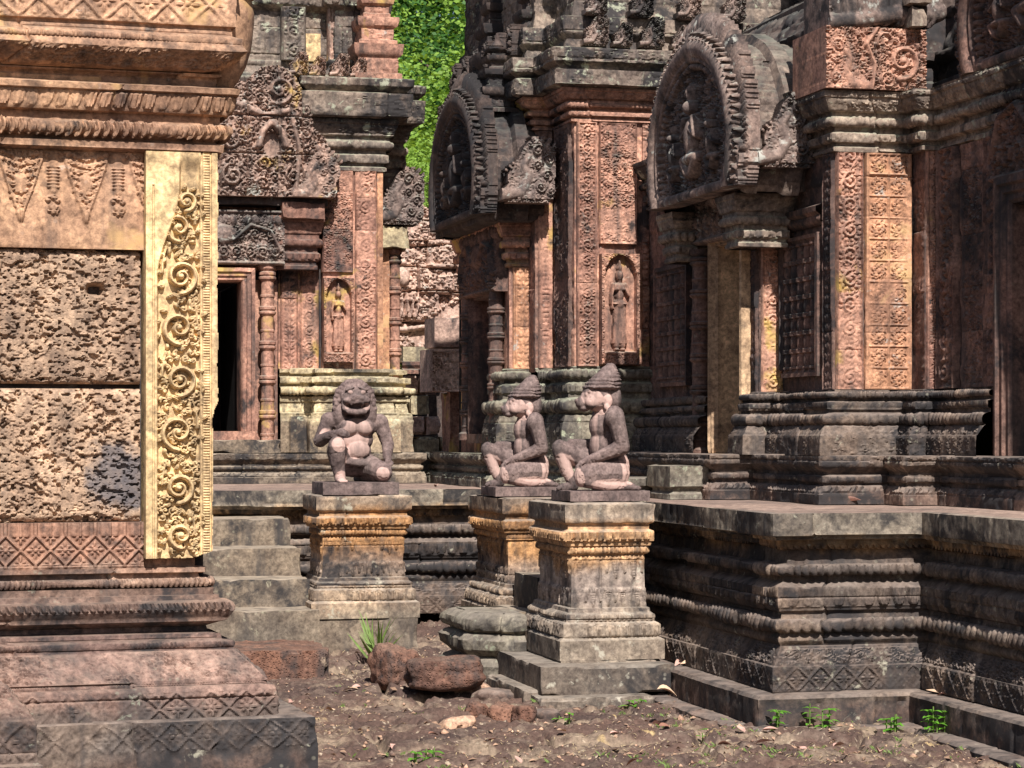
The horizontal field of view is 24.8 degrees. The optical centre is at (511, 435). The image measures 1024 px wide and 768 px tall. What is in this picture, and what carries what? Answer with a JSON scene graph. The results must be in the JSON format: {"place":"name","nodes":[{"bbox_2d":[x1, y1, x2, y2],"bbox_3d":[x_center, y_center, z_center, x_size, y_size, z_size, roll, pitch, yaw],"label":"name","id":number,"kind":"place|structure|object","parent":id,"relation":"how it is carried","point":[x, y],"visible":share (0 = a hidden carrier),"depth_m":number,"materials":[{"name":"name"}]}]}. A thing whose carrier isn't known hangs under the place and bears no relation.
{"place":"outdoors","nodes":[
{"label":"outdoors","id":0,"kind":"place"},
{"bbox_2d":[212,0,427,483],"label":"temple tower","id":1,"kind":"structure","parent":0,"point":[320,192],"depth_m":19.14,"materials":[{"name":"stone"}]},
{"bbox_2d":[212,283,236,430],"bbox_3d":[-2.584,-0.648,19.692,0.414,1.241,1.480,0,0,-14],"label":"dark doorway","id":2,"kind":"structure","parent":1,"relation":"in","point":[229,296],"depth_m":19.99,"materials":[{"name":"stone"}]},
{"bbox_2d":[245,490,1023,767],"bbox_3d":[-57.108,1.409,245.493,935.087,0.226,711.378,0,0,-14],"label":"ground","id":3,"kind":"structure","parent":0,"point":[433,706],"depth_m":11.06,"materials":[{"name":"brown soil"}]},
{"bbox_2d":[0,0,317,767],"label":"library building","id":4,"kind":"structure","parent":3,"relation":"on","point":[115,651],"depth_m":9.90,"materials":[{"name":"stone"}]},
{"bbox_2d":[203,516,319,642],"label":"stone staircase","id":5,"kind":"structure","parent":3,"relation":"on","point":[251,564],"depth_m":15.10,"materials":[{"name":"stone"}]},
{"bbox_2d":[233,639,328,680],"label":"threshold block","id":6,"kind":"structure","parent":3,"relation":"on","point":[283,658],"depth_m":13.87,"materials":[{"name":"stone"}]},
{"bbox_2d":[303,493,419,653],"bbox_3d":[-1.017,0.933,15.277,0.719,1.106,0.660,0,0,-14],"label":"carved pedestal","id":7,"kind":"object","parent":3,"relation":"on","point":[357,562],"visible":0.82,"depth_m":15.01,"materials":[{"name":"stone"}]},
{"bbox_2d":[312,379,398,494],"bbox_3d":[-1.030,0.004,15.231,0.537,0.758,0.464,0,0,-14],"label":"guardian statue","id":8,"kind":"object","parent":7,"relation":"on","point":[354,420],"visible":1,"depth_m":15.18,"materials":[{"name":"stone"}]},
{"bbox_2d":[348,612,399,657],"bbox_3d":[-0.843,1.245,14.455,0.296,0.320,0.346,0,0,33],"label":"grass tuft","id":9,"kind":"object","parent":3,"relation":"on","point":[370,643],"visible":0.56,"depth_m":14.42,"materials":[{"name":"green plant"}]},
{"bbox_2d":[367,642,420,690],"bbox_3d":[-0.675,1.340,13.417,0.271,0.287,0.300,0,0,-27],"label":"laterite block","id":10,"kind":"object","parent":3,"relation":"on","point":[386,662],"depth_m":13.30,"materials":[{"name":"stone"}]},
{"bbox_2d":[374,206,458,489],"bbox_3d":[-0.664,-0.528,24.275,1.906,3.927,2.334,0,0,-14],"label":"ruined gatehouse","id":11,"kind":"object","parent":3,"relation":"on","point":[429,326],"visible":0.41,"depth_m":24.37,"materials":[{"name":"stone"}]},
{"bbox_2d":[400,26,437,368],"bbox_3d":[0.020,-1.954,29.407,9.175,6.790,7.191,0,0,-14],"label":"broadleaf tree","id":12,"kind":"object","parent":3,"relation":"on","point":[408,156],"visible":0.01,"depth_m":28.80,"materials":[{"name":"green plant"}]},
{"bbox_2d":[410,137,433,207],"bbox_3d":[-0.432,-2.379,34.690,10.970,7.643,9.436,0,0,26],"label":"broadleaf tree","id":13,"kind":"object","parent":3,"relation":"on","point":[423,178],"depth_m":36.64,"materials":[{"name":"green plant"}]},
{"bbox_2d":[408,748,444,762],"bbox_3d":[-0.390,1.439,10.431,0.183,0.084,0.122,0,0,-14],"label":"seedling","id":14,"kind":"object","parent":3,"relation":"on","point":[420,753],"visible":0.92,"depth_m":10.42,"materials":[{"name":"green plant"}]},
{"bbox_2d":[390,0,465,367],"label":"broadleaf tree","id":15,"kind":"object","parent":3,"relation":"on","point":[442,95],"depth_m":38.68,"materials":[{"name":"green plant"}]},
{"bbox_2d":[391,0,465,178],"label":"broadleaf tree","id":16,"kind":"object","parent":3,"relation":"on","point":[438,47],"visible":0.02,"depth_m":40.58,"materials":[{"name":"green plant"}]},
{"bbox_2d":[391,0,465,76],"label":"broadleaf tree","id":17,"kind":"object","parent":3,"relation":"on","point":[417,6],"depth_m":45.74,"materials":[{"name":"green plant"}]},
{"bbox_2d":[403,655,485,691],"bbox_3d":[-0.378,1.320,12.953,0.450,0.194,0.312,0,0,-14],"label":"laterite block","id":18,"kind":"object","parent":3,"relation":"on","point":[451,673],"depth_m":12.83,"materials":[{"name":"stone"}]},
{"bbox_2d":[438,715,475,728],"bbox_3d":[-0.274,1.454,11.602,0.191,0.115,0.143,0,0,-14],"label":"rubble stone","id":19,"kind":"object","parent":3,"relation":"on","point":[465,721],"visible":0.45,"depth_m":11.55,"materials":[{"name":"beige stone"}]},
{"bbox_2d":[454,683,489,693],"bbox_3d":[-0.232,1.423,13.118,0.256,0.071,0.300,0,0,-14],"label":"rubble stone","id":20,"kind":"object","parent":3,"relation":"on","point":[483,685],"visible":0.3,"depth_m":12.99,"materials":[{"name":"beige stone"}]},
{"bbox_2d":[464,700,488,717],"bbox_3d":[-0.181,1.463,12.107,0.129,0.187,0.165,0,0,20],"label":"rubble stone","id":21,"kind":"object","parent":3,"relation":"on","point":[476,708],"visible":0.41,"depth_m":12.04,"materials":[{"name":"stone"}]},
{"bbox_2d":[438,606,529,681],"bbox_3d":[-0.123,1.232,13.833,0.486,0.405,0.812,0,0,-14],"label":"moulded base stone","id":22,"kind":"object","parent":3,"relation":"on","point":[485,634],"visible":0.73,"depth_m":13.57,"materials":[{"name":"grey stone"}]},
{"bbox_2d":[471,687,513,700],"bbox_3d":[-0.104,1.456,12.843,0.258,0.140,0.206,0,0,-14],"label":"rubble stone","id":23,"kind":"object","parent":3,"relation":"on","point":[483,694],"visible":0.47,"depth_m":12.77,"materials":[{"name":"stone"}]},
{"bbox_2d":[487,701,513,721],"bbox_3d":[-0.057,1.433,11.904,0.132,0.140,0.140,0,0,-38],"label":"rubble stone","id":24,"kind":"object","parent":3,"relation":"on","point":[498,711],"visible":0.68,"depth_m":11.86,"materials":[{"name":"stone"}]},
{"bbox_2d":[450,495,550,626],"bbox_3d":[0.082,0.957,14.822,0.731,1.156,1.150,0,0,-14],"label":"carved pedestal","id":25,"kind":"object","parent":3,"relation":"on","point":[506,542],"visible":0.38,"depth_m":14.49,"materials":[{"name":"stone"}]},
{"bbox_2d":[481,375,558,496],"bbox_3d":[0.060,-0.003,14.765,0.479,0.767,0.410,0,0,-14],"label":"guardian statue","id":26,"kind":"object","parent":25,"relation":"on","point":[522,460],"visible":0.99,"depth_m":14.67,"materials":[{"name":"stone"}]},
{"bbox_2d":[484,572,539,614],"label":"stone block","id":27,"kind":"structure","parent":3,"relation":"on","point":[525,589],"depth_m":14.02,"materials":[{"name":"stone"}]},
{"bbox_2d":[511,704,536,722],"bbox_3d":[0.062,1.422,11.828,0.136,0.108,0.106,0,0,-14],"label":"rubble stone","id":28,"kind":"object","parent":3,"relation":"on","point":[527,713],"visible":0.81,"depth_m":11.79,"materials":[{"name":"brown stone"}]},
{"bbox_2d":[536,708,560,719],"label":"rubble stone","id":29,"kind":"object","parent":3,"relation":"on","point":[547,713],"visible":0.48,"depth_m":11.94,"materials":[{"name":"stone"}]},
{"bbox_2d":[552,712,572,723],"bbox_3d":[0.273,1.435,11.792,0.124,0.063,0.090,0,0,42],"label":"seedling","id":30,"kind":"object","parent":3,"relation":"on","point":[569,718],"visible":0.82,"depth_m":11.78,"materials":[{"name":"green plant"}]},
{"bbox_2d":[486,499,674,710],"bbox_3d":[0.362,0.962,13.115,0.840,1.186,1.300,0,0,-14],"label":"carved pedestal","id":31,"kind":"object","parent":3,"relation":"on","point":[592,633],"visible":0.91,"depth_m":12.87,"materials":[{"name":"grey stone"}]},
{"bbox_2d":[551,363,649,501],"bbox_3d":[0.490,-0.022,13.223,0.489,0.782,0.418,0,0,-14],"label":"guardian statue","id":32,"kind":"object","parent":31,"relation":"on","point":[598,460],"visible":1,"depth_m":13.13,"materials":[{"name":"stone"}]},
{"bbox_2d":[212,482,1023,767],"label":"stone terrace","id":33,"kind":"structure","parent":3,"relation":"on","point":[866,615],"depth_m":11.67,"materials":[{"name":"stone"}]},
{"bbox_2d":[414,452,430,473],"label":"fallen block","id":34,"kind":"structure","parent":33,"relation":"on","point":[425,464],"depth_m":21.75,"materials":[{"name":"stone"}]},
{"bbox_2d":[425,0,798,489],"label":"temple tower","id":35,"kind":"structure","parent":33,"relation":"on","point":[538,215],"depth_m":17.04,"materials":[{"name":"stone"}]},
{"bbox_2d":[628,477,652,490],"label":"step stone","id":36,"kind":"object","parent":33,"relation":"on","point":[641,482],"visible":0.12,"depth_m":14.58,"materials":[{"name":"grey stone"}]},
{"bbox_2d":[647,464,708,498],"bbox_3d":[1.017,0.281,14.361,0.255,0.210,0.487,0,0,-14],"label":"step stone","id":37,"kind":"object","parent":33,"relation":"on","point":[671,481],"visible":0.98,"depth_m":14.15,"materials":[{"name":"grey stone"}]},
{"bbox_2d":[626,0,1023,510],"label":"temple hall","id":38,"kind":"structure","parent":33,"relation":"on","point":[833,199],"depth_m":13.42,"materials":[{"name":"stone"}]},
{"bbox_2d":[653,265,691,386],"bbox_3d":[1.141,-0.770,16.318,0.115,0.852,0.755,0,0,-14],"label":"blind window","id":39,"kind":"structure","parent":38,"relation":"in","point":[672,335],"depth_m":16.28,"materials":[{"name":"stone"}]},
{"bbox_2d":[778,232,822,377],"bbox_3d":[1.739,-0.769,13.885,0.098,0.842,0.652,0,0,-14],"label":"blind window","id":40,"kind":"structure","parent":38,"relation":"in","point":[800,272],"depth_m":13.85,"materials":[{"name":"stone"}]},
{"bbox_2d":[848,496,859,500],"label":"fallen leaf","id":41,"kind":"object","parent":33,"relation":"on","point":[851,498],"visible":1,"depth_m":13.02,"materials":[{"name":"plant"}]},
{"bbox_2d":[920,706,946,732],"bbox_3d":[2.039,1.373,11.148,0.152,0.155,0.136,0,0,0],"label":"seedling","id":42,"kind":"object","parent":33,"relation":"on","point":[936,722],"visible":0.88,"depth_m":11.13,"materials":[{"name":"green plant"}]},
{"bbox_2d":[619,699,646,706],"bbox_3d":[0.655,1.439,12.409,0.185,0.070,0.107,0,0,-29],"label":"seedling","id":43,"kind":"object","parent":3,"relation":"on","point":[632,701],"visible":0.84,"depth_m":12.40,"materials":[{"name":"green plant"}]},
{"bbox_2d":[279,634,999,767],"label":"leaf litter","id":44,"kind":"object","parent":3,"relation":"on","point":[569,753],"visible":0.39,"depth_m":10.90,"materials":[{"name":"brown plant"}]},
{"bbox_2d":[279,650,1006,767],"bbox_3d":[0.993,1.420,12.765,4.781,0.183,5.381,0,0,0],"label":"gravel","id":45,"kind":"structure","parent":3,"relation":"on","point":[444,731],"depth_m":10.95,"materials":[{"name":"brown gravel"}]},
{"bbox_2d":[652,720,660,724],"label":"fallen leaf","id":46,"kind":"object","parent":3,"relation":"on","point":[655,722],"visible":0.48,"depth_m":11.64,"materials":[{"name":"brown plant"}]},
{"bbox_2d":[658,685,676,695],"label":"fallen leaf","id":47,"kind":"object","parent":3,"relation":"on","point":[665,687],"visible":1,"depth_m":11.55,"materials":[{"name":"beige plant"}]},
{"bbox_2d":[337,684,1020,767],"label":"short grass","id":48,"kind":"structure","parent":3,"relation":"on","point":[657,726],"depth_m":10.58,"materials":[{"name":"green plant"}]},
{"bbox_2d":[718,741,731,744],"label":"fallen leaf","id":49,"kind":"object","parent":3,"relation":"on","point":[724,743],"visible":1,"depth_m":10.81,"materials":[{"name":"brown plant"}]},
{"bbox_2d":[756,739,772,742],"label":"fallen leaf","id":50,"kind":"object","parent":3,"relation":"on","point":[761,740],"visible":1,"depth_m":10.89,"materials":[{"name":"brown plant"}]},
{"bbox_2d":[762,726,777,729],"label":"fallen leaf","id":51,"kind":"object","parent":3,"relation":"on","point":[769,728],"visible":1,"depth_m":11.19,"materials":[{"name":"beige plant"}]},
{"bbox_2d":[768,709,789,729],"bbox_3d":[1.290,1.399,11.289,0.110,0.141,0.142,0,0,-14],"label":"seedling","id":52,"kind":"object","parent":3,"relation":"on","point":[777,715],"visible":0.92,"depth_m":11.28,"materials":[{"name":"green plant"}]},
{"bbox_2d":[803,703,839,727],"bbox_3d":[1.511,1.385,11.350,0.199,0.157,0.104,0,0,-4],"label":"seedling","id":53,"kind":"object","parent":3,"relation":"on","point":[829,720],"visible":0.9,"depth_m":11.35,"materials":[{"name":"green plant"}]},
{"bbox_2d":[878,714,903,732],"bbox_3d":[1.837,1.409,11.290,0.133,0.121,0.148,0,0,8],"label":"seedling","id":54,"kind":"object","parent":3,"relation":"on","point":[894,724],"visible":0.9,"depth_m":11.27,"materials":[{"name":"green plant"}]},
{"bbox_2d":[305,650,976,767],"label":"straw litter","id":55,"kind":"object","parent":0,"point":[641,745],"visible":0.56,"depth_m":10.79,"materials":[{"name":"beige plant"}]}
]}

